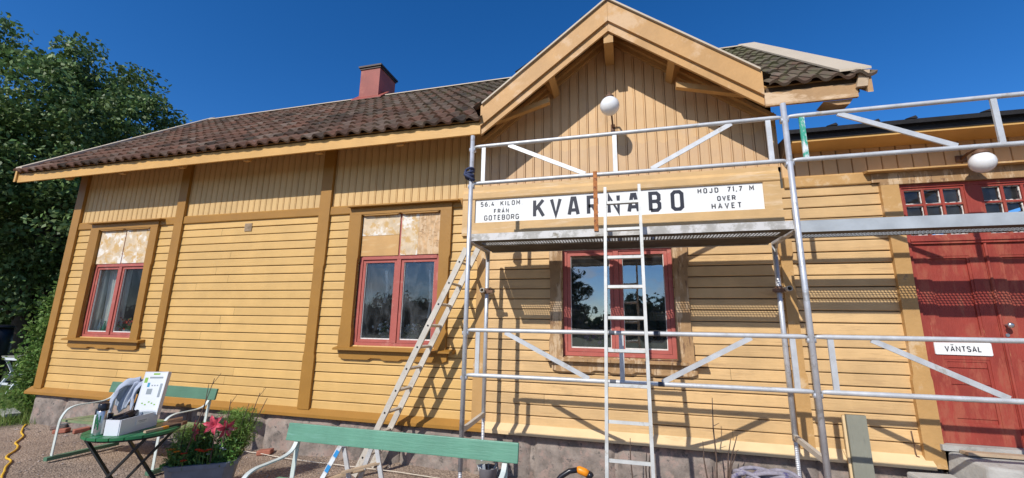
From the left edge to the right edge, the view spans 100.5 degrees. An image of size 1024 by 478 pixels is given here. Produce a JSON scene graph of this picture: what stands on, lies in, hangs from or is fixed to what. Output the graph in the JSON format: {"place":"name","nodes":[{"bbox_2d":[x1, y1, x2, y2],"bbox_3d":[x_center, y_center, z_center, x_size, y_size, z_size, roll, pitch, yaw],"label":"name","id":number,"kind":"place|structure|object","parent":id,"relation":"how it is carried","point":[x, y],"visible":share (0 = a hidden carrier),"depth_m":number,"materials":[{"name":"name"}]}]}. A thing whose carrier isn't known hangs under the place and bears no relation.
{"place":"outdoors","nodes":[
{"label":"outdoors","id":0,"kind":"place"},
{"bbox_2d":[0,325,15,380],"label":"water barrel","id":1,"kind":"object","parent":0,"point":[6,334],"visible":0.9,"depth_m":11.32,"materials":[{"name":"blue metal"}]},
{"bbox_2d":[0,385,35,426],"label":"grass","id":2,"kind":"structure","parent":0,"point":[24,419],"depth_m":7.11,"materials":[{"name":"green plant"}]},
{"bbox_2d":[0,408,20,416],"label":"stone","id":3,"kind":"object","parent":2,"relation":"on","point":[13,412],"visible":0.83,"depth_m":7.08,"materials":[{"name":"stone"}]},
{"bbox_2d":[91,409,96,433],"bbox_3d":[-3.580,1.572,3.681,0.058,0.200,0.058,-2,-12,15],"label":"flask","id":4,"kind":"object","parent":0,"point":[93,421],"visible":0.25,"depth_m":3.65,"materials":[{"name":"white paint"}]},
{"bbox_2d":[0,338,517,477],"bbox_3d":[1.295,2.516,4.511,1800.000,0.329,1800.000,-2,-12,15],"label":"ground","id":5,"kind":"structure","parent":0,"point":[112,458],"depth_m":5.15,"materials":[{"name":"grey gravel"}]},
{"bbox_2d":[0,424,26,477],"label":"extension cable","id":6,"kind":"object","parent":5,"relation":"on","point":[9,459],"visible":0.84,"depth_m":5.30,"materials":[{"name":"yellow plastic"}]},
{"bbox_2d":[0,355,32,393],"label":"chair","id":7,"kind":"object","parent":5,"relation":"on","point":[9,357],"visible":0.27,"depth_m":9.55,"materials":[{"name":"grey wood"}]},
{"bbox_2d":[0,333,44,416],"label":"shrub","id":8,"kind":"object","parent":5,"relation":"on","point":[24,383],"visible":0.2,"depth_m":7.39,"materials":[{"name":"green plant"}]},
{"bbox_2d":[5,272,59,394],"bbox_3d":[-8.825,1.887,8.656,1.859,2.819,1.822,-2,-12,15],"label":"shrub","id":9,"kind":"object","parent":5,"relation":"on","point":[42,321],"visible":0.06,"depth_m":8.21,"materials":[{"name":"green plant"}]},
{"bbox_2d":[0,159,69,341],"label":"broadleaf tree","id":10,"kind":"object","parent":5,"relation":"on","point":[6,322],"depth_m":17.36,"materials":[{"name":"green plant"}]},
{"bbox_2d":[49,424,66,429],"bbox_3d":[-6.995,2.896,6.575,0.180,0.076,0.100,9,-14,-35],"label":"loose stone","id":11,"kind":"object","parent":5,"relation":"on","point":[52,427],"visible":0.77,"depth_m":6.53,"materials":[{"name":"stone"}]},
{"bbox_2d":[52,427,70,433],"bbox_3d":[-6.780,2.886,6.413,0.180,0.076,0.100,3,-12,-8],"label":"brick","id":12,"kind":"object","parent":5,"relation":"on","point":[63,430],"visible":0.8,"depth_m":6.38,"materials":[{"name":"red brick"}]},
{"bbox_2d":[72,426,90,433],"bbox_3d":[-6.513,2.890,6.444,0.100,0.076,0.180,-7,-14,36],"label":"brick","id":13,"kind":"object","parent":5,"relation":"on","point":[80,430],"visible":0.91,"depth_m":6.42,"materials":[{"name":"red brick"}]},
{"bbox_2d":[0,11,191,370],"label":"broadleaf tree","id":14,"kind":"object","parent":5,"relation":"on","point":[76,105],"visible":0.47,"depth_m":13.57,"materials":[{"name":"green plant"}]},
{"bbox_2d":[80,421,180,477],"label":"folding table","id":15,"kind":"object","parent":5,"relation":"on","point":[88,438],"visible":0.58,"depth_m":3.63,"materials":[{"name":"green paint"}]},
{"bbox_2d":[92,402,109,435],"bbox_3d":[-3.505,1.536,3.636,0.079,0.255,0.079,-2,-12,15],"label":"flask","id":16,"kind":"object","parent":15,"relation":"on","point":[101,417],"visible":0.96,"depth_m":3.61,"materials":[{"name":"metal"}]},
{"bbox_2d":[103,372,171,435],"bbox_3d":[-3.405,1.470,3.866,0.210,0.480,0.473,1,-12,-1],"label":"parts box","id":17,"kind":"object","parent":15,"relation":"on","point":[151,396],"visible":0.96,"depth_m":3.99,"materials":[{"name":"white cardboard"}]},
{"bbox_2d":[107,413,113,419],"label":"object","id":18,"kind":"object","parent":17,"relation":"in","point":[110,415],"visible":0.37,"depth_m":3.70,"materials":[{"name":"black metal"}]},
{"bbox_2d":[112,412,125,419],"bbox_3d":[-3.412,1.547,3.706,0.091,0.070,0.040,9,-14,-35],"label":"tool piece","id":19,"kind":"object","parent":17,"relation":"in","point":[116,416],"visible":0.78,"depth_m":3.69,"materials":[{"name":"black plastic"}]},
{"bbox_2d":[114,415,128,419],"bbox_3d":[-3.365,1.556,3.672,0.040,0.070,0.091,-6,-13,30],"label":"tool piece","id":20,"kind":"object","parent":17,"relation":"in","point":[123,417],"visible":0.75,"depth_m":3.67,"materials":[{"name":"black plastic"}]},
{"bbox_2d":[123,409,134,418],"bbox_3d":[-3.369,1.541,3.748,0.040,0.070,0.091,-1,-12,10],"label":"tool piece","id":21,"kind":"object","parent":17,"relation":"in","point":[129,413],"visible":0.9,"depth_m":3.74,"materials":[{"name":"black plastic"}]},
{"bbox_2d":[129,410,138,417],"bbox_3d":[-3.377,1.569,3.813,0.040,0.070,0.091,5,-12,-21],"label":"tool piece","id":22,"kind":"object","parent":17,"relation":"in","point":[136,412],"visible":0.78,"depth_m":3.80,"materials":[{"name":"black plastic"}]},
{"bbox_2d":[143,423,180,432],"bbox_3d":[-3.131,1.697,3.833,0.028,0.020,0.341,-1,-12,12],"label":"paint scraper","id":23,"kind":"object","parent":15,"relation":"on","point":[159,428],"visible":1,"depth_m":3.80,"materials":[{"name":"brown wood"}]},
{"bbox_2d":[162,416,187,425],"bbox_3d":[-3.169,1.718,4.020,0.166,0.060,0.118,3,-12,-11],"label":"folded rag","id":24,"kind":"object","parent":15,"relation":"on","point":[176,421],"visible":0.89,"depth_m":3.99,"materials":[{"name":"brown fabric"}]},
{"bbox_2d":[43,382,218,475],"bbox_3d":[-4.650,2.274,5.281,1.820,0.829,0.760,-2,-12,15],"label":"bench","id":25,"kind":"object","parent":5,"relation":"on","point":[187,392],"visible":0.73,"depth_m":5.34,"materials":[{"name":"green paint"}]},
{"bbox_2d":[108,376,142,412],"bbox_3d":[-4.874,2.071,5.584,0.603,0.510,0.387,-2,-12,15],"label":"jacket","id":26,"kind":"object","parent":25,"relation":"on","point":[126,390],"visible":0.59,"depth_m":5.56,"materials":[{"name":"grey fabric"}]},
{"bbox_2d":[163,437,180,444],"bbox_3d":[-4.736,2.813,5.932,0.180,0.076,0.100,5,-12,-19],"label":"loose stone","id":27,"kind":"object","parent":5,"relation":"on","point":[167,441],"visible":0.46,"depth_m":5.89,"materials":[{"name":"stone"}]},
{"bbox_2d":[3,427,413,477],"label":"pebbles","id":28,"kind":"object","parent":5,"relation":"on","point":[388,466],"visible":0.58,"depth_m":5.33,"materials":[{"name":"stone"}]},
{"bbox_2d":[158,404,263,477],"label":"planter","id":29,"kind":"object","parent":5,"relation":"on","point":[225,466],"visible":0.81,"depth_m":4.23,"materials":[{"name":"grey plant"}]},
{"bbox_2d":[180,375,219,465],"bbox_3d":[-3.059,1.783,4.180,0.241,0.892,0.021,5,-12,-17],"label":"dry stick","id":30,"kind":"object","parent":29,"relation":"in","point":[198,419],"visible":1,"depth_m":4.17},
{"bbox_2d":[195,384,208,448],"bbox_3d":[-3.172,1.880,4.336,0.016,0.760,0.045,-10,-16,43],"label":"dry stick","id":31,"kind":"object","parent":29,"relation":"in","point":[202,414],"visible":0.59,"depth_m":4.36,"materials":[{"name":"brown plant"}]},
{"bbox_2d":[209,430,215,462],"bbox_3d":[-2.944,2.056,4.181,0.029,0.361,0.011,-4,-13,23],"label":"stem","id":32,"kind":"object","parent":29,"relation":"in","point":[212,448],"visible":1,"depth_m":4.17,"materials":[{"name":"green plant"}]},
{"bbox_2d":[192,415,237,460],"bbox_3d":[-3.054,2.015,4.306,0.420,0.467,0.214,0,-12,5],"label":"lily","id":33,"kind":"object","parent":29,"relation":"on","point":[213,424],"visible":0.73,"depth_m":4.29,"materials":[{"name":"pink plant"}]},
{"bbox_2d":[218,395,236,460],"bbox_3d":[-2.880,1.925,4.311,0.094,0.671,0.020,6,-13,-22],"label":"dry stick","id":34,"kind":"object","parent":29,"relation":"in","point":[226,424],"visible":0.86,"depth_m":4.31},
{"bbox_2d":[237,399,266,456],"bbox_3d":[-2.756,2.006,4.516,0.225,0.603,0.021,5,-12,-19],"label":"dry stick","id":35,"kind":"object","parent":29,"relation":"on","point":[253,425],"visible":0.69,"depth_m":4.53,"materials":[{"name":"brown plant"}]},
{"bbox_2d":[241,388,265,439],"bbox_3d":[-2.770,1.945,4.495,0.232,0.713,0.015,5,-12,-18],"label":"dry stick","id":36,"kind":"object","parent":29,"relation":"in","point":[253,410],"visible":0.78,"depth_m":4.53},
{"bbox_2d":[256,448,273,455],"bbox_3d":[-3.194,2.753,5.511,0.180,0.076,0.100,1,-12,-2],"label":"brick","id":37,"kind":"object","parent":5,"relation":"on","point":[268,451],"visible":0.99,"depth_m":5.47,"materials":[{"name":"red brick"}]},
{"bbox_2d":[243,451,436,477],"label":"string line","id":38,"kind":"object","parent":5,"relation":"on","point":[343,465],"visible":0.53,"depth_m":5.04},
{"bbox_2d":[320,445,383,477],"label":"trestle","id":39,"kind":"object","parent":5,"relation":"on","point":[347,472],"visible":0.75,"depth_m":4.22,"materials":[{"name":"metal"}]},
{"bbox_2d":[242,422,518,477],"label":"bench","id":40,"kind":"object","parent":5,"relation":"on","point":[504,453],"visible":1,"depth_m":3.29,"materials":[{"name":"green paint"}]},
{"bbox_2d":[351,247,480,477],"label":"ladder","id":41,"kind":"object","parent":5,"relation":"on","point":[398,387],"visible":0.84,"depth_m":4.94,"materials":[{"name":"metal"}]},
{"bbox_2d":[477,463,498,477],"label":"scrap bucket","id":42,"kind":"object","parent":5,"relation":"on","point":[488,470],"visible":0.89,"depth_m":4.56,"materials":[{"name":"grey plastic"}]},
{"bbox_2d":[476,460,496,463],"bbox_3d":[-0.278,2.420,4.645,0.238,0.034,0.145,0,-12,5],"label":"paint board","id":43,"kind":"object","parent":42,"relation":"on","point":[480,462],"visible":0.5,"depth_m":4.59,"materials":[{"name":"grey wood"}]},
{"bbox_2d":[13,0,1023,477],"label":"station house","id":44,"kind":"structure","parent":5,"relation":"on","point":[251,256],"depth_m":5.25,"materials":[{"name":"yellow paint"}]},
{"bbox_2d":[96,319,100,330],"bbox_3d":[-6.944,1.482,7.161,0.052,0.270,0.052,-2,-12,15],"label":"bottle","id":45,"kind":"object","parent":44,"relation":"on","point":[98,328],"visible":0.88,"depth_m":7.15,"materials":[{"name":"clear glass"}]},
{"bbox_2d":[101,321,105,330],"bbox_3d":[-6.829,1.493,7.127,0.056,0.240,0.056,-2,-12,15],"label":"bottle","id":46,"kind":"object","parent":44,"relation":"on","point":[103,328],"visible":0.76,"depth_m":7.12,"materials":[{"name":"green glass"}]},
{"bbox_2d":[100,270,117,330],"bbox_3d":[-6.844,1.048,7.272,0.288,1.130,0.050,-2,-12,15],"label":"curtain","id":47,"kind":"object","parent":44,"relation":"hanging from","point":[111,285],"visible":0.47,"depth_m":7.29,"materials":[{"name":"white fabric"}]},
{"bbox_2d":[61,218,165,349],"bbox_3d":[-6.454,0.744,7.102,1.690,2.092,0.460,-2,-12,15],"label":"window","id":48,"kind":"structure","parent":44,"relation":"in","point":[125,246],"depth_m":7.06,"materials":[{"name":"red paint"}]},
{"bbox_2d":[116,317,132,331],"bbox_3d":[-6.375,1.436,7.009,0.347,0.299,0.286,-8,-15,38],"label":"potted plant","id":49,"kind":"object","parent":44,"relation":"on","point":[128,323],"visible":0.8,"depth_m":7.01,"materials":[{"name":"green plant"}]},
{"bbox_2d":[372,321,389,337],"bbox_3d":[-1.757,1.267,5.797,0.339,0.296,0.223,1,-12,2],"label":"potted plant","id":50,"kind":"object","parent":44,"relation":"on","point":[382,328],"visible":0.68,"depth_m":5.78,"materials":[{"name":"green plant"}]},
{"bbox_2d":[383,271,387,302],"bbox_3d":[-1.749,0.664,5.926,0.068,0.450,0.008,-2,-12,15],"label":"curtain","id":51,"kind":"object","parent":44,"relation":"hanging from","point":[386,279],"visible":1,"depth_m":5.92,"materials":[{"name":"grey fabric"}]},
{"bbox_2d":[332,199,459,362],"bbox_3d":[-1.476,0.557,5.778,1.700,2.092,0.460,-2,-12,15],"label":"window","id":52,"kind":"structure","parent":44,"relation":"in","point":[401,234],"depth_m":5.72,"materials":[{"name":"red paint"}]},
{"bbox_2d":[402,323,420,338],"bbox_3d":[-1.358,1.267,5.707,0.297,0.274,0.241,-2,-12,15],"label":"potted plant","id":53,"kind":"object","parent":44,"relation":"on","point":[408,331],"visible":0.86,"depth_m":5.68,"materials":[{"name":"green plant"}]},
{"bbox_2d":[426,270,430,317],"bbox_3d":[-1.109,0.738,5.735,0.058,0.650,0.008,-2,-12,15],"label":"curtain","id":54,"kind":"object","parent":44,"relation":"hanging from","point":[429,294],"visible":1,"depth_m":5.73,"materials":[{"name":"grey fabric"}]},
{"bbox_2d":[584,324,603,346],"bbox_3d":[0.994,1.186,5.075,0.295,0.337,0.235,-2,-12,15],"label":"potted plant","id":55,"kind":"object","parent":44,"relation":"on","point":[596,340],"visible":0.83,"depth_m":5.04,"materials":[{"name":"green plant"}]},
{"bbox_2d":[600,92,619,131],"bbox_3d":[1.181,-1.491,5.118,0.224,0.448,0.518,-2,-12,15],"label":"wall lamp","id":56,"kind":"object","parent":44,"relation":"attached to","point":[609,104],"visible":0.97,"depth_m":4.92,"materials":[{"name":"white glass"}]},
{"bbox_2d":[461,165,784,236],"bbox_3d":[1.149,-0.430,5.138,3.710,0.672,0.061,-2,-12,15],"label":"station sign","id":57,"kind":"object","parent":44,"relation":"attached to","point":[744,195],"visible":0.98,"depth_m":5.04,"materials":[{"name":"white wood"}]},
{"bbox_2d":[546,247,707,376],"bbox_3d":[1.281,0.717,4.997,1.715,1.627,0.445,-2,-12,15],"label":"window","id":58,"kind":"structure","parent":44,"relation":"in","point":[666,365],"depth_m":4.83,"materials":[{"name":"red paint"}]},
{"bbox_2d":[862,160,1023,469],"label":"door","id":59,"kind":"structure","parent":44,"relation":"in","point":[964,284],"depth_m":4.07,"materials":[{"name":"red paint"}]},
{"bbox_2d":[933,342,992,355],"bbox_3d":[4.238,1.032,4.005,0.437,0.119,0.011,-2,-12,15],"label":"door sign","id":60,"kind":"object","parent":59,"relation":"attached to","point":[973,349],"visible":0.98,"depth_m":4.00,"materials":[{"name":"white ceramic"}]},
{"bbox_2d":[955,149,997,172],"bbox_3d":[4.493,-0.748,4.129,0.196,0.268,0.350,-2,-12,15],"label":"wall lamp","id":61,"kind":"object","parent":44,"relation":"attached to","point":[982,160],"visible":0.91,"depth_m":4.02,"materials":[{"name":"white glass"}]},
{"bbox_2d":[557,466,593,477],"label":"vacuum hose","id":62,"kind":"object","parent":5,"relation":"on","point":[584,472],"visible":1,"depth_m":4.19,"materials":[{"name":"black plastic"}]},
{"bbox_2d":[604,184,654,477],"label":"ladder","id":63,"kind":"object","parent":5,"relation":"on","point":[645,351],"visible":1,"depth_m":3.56,"materials":[{"name":"metal"}]},
{"bbox_2d":[703,445,707,477],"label":"dead plant","id":64,"kind":"object","parent":5,"relation":"on","point":[704,463],"visible":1,"depth_m":4.02,"materials":[{"name":"brown plant"}]},
{"bbox_2d":[712,398,718,477],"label":"dead plant","id":65,"kind":"object","parent":5,"relation":"on","point":[713,425],"visible":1,"depth_m":4.03,"materials":[{"name":"brown plant"}]},
{"bbox_2d":[727,439,730,477],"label":"dead plant","id":66,"kind":"object","parent":5,"relation":"on","point":[728,461],"visible":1,"depth_m":3.98,"materials":[{"name":"brown plant"}]},
{"bbox_2d":[729,451,736,477],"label":"dead plant","id":67,"kind":"object","parent":5,"relation":"on","point":[732,465],"visible":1,"depth_m":3.96,"materials":[{"name":"brown plant"}]},
{"bbox_2d":[729,435,737,474],"bbox_3d":[2.032,2.130,3.978,0.182,0.582,0.015,-4,-13,21],"label":"dead plant","id":68,"kind":"object","parent":5,"relation":"on","point":[732,455],"visible":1,"depth_m":3.98,"materials":[{"name":"brown plant"}]},
{"bbox_2d":[458,91,1023,477],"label":"scaffold","id":69,"kind":"object","parent":5,"relation":"on","point":[774,233],"visible":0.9,"depth_m":3.86,"materials":[{"name":"metal"}]},
{"bbox_2d":[593,171,597,230],"bbox_3d":[0.821,-0.376,4.184,0.040,0.610,0.008,-2,-12,15],"label":"iron bar","id":70,"kind":"object","parent":69,"relation":"attached to","point":[595,194],"visible":1,"depth_m":4.18,"materials":[{"name":"orange metal"}]},
{"bbox_2d":[731,465,800,477],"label":"rope coil","id":71,"kind":"object","parent":5,"relation":"on","point":[759,472],"visible":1,"depth_m":3.86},
{"bbox_2d":[841,415,852,477],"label":"batten","id":72,"kind":"object","parent":5,"relation":"on","point":[847,446],"visible":1,"depth_m":3.98,"materials":[{"name":"brown wood"}]},
{"bbox_2d":[844,414,874,477],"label":"plank","id":73,"kind":"object","parent":5,"relation":"on","point":[859,447],"visible":1,"depth_m":3.94,"materials":[{"name":"grey wood"}]},
{"bbox_2d":[907,472,956,477],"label":"stone block","id":74,"kind":"structure","parent":5,"relation":"on","point":[921,475],"depth_m":3.74,"materials":[{"name":"stone"}]},
{"bbox_2d":[948,452,1023,477],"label":"step","id":75,"kind":"structure","parent":5,"relation":"on","point":[961,465],"depth_m":3.59,"materials":[{"name":"concrete"}]},
{"bbox_2d":[959,450,1023,459],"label":"board","id":76,"kind":"object","parent":75,"relation":"on","point":[993,454],"visible":1,"depth_m":3.66,"materials":[{"name":"brown wood"}]},
{"bbox_2d":[0,0,1023,234],"label":"sky","id":77,"kind":"structure","parent":0,"point":[219,58],"materials":[{"name":"blue"}]},
{"bbox_2d":[630,438,632,477],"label":"dead plant","id":78,"kind":"object","parent":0,"point":[630,458],"visible":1,"depth_m":4.18,"materials":[{"name":"brown plant"}]}
]}

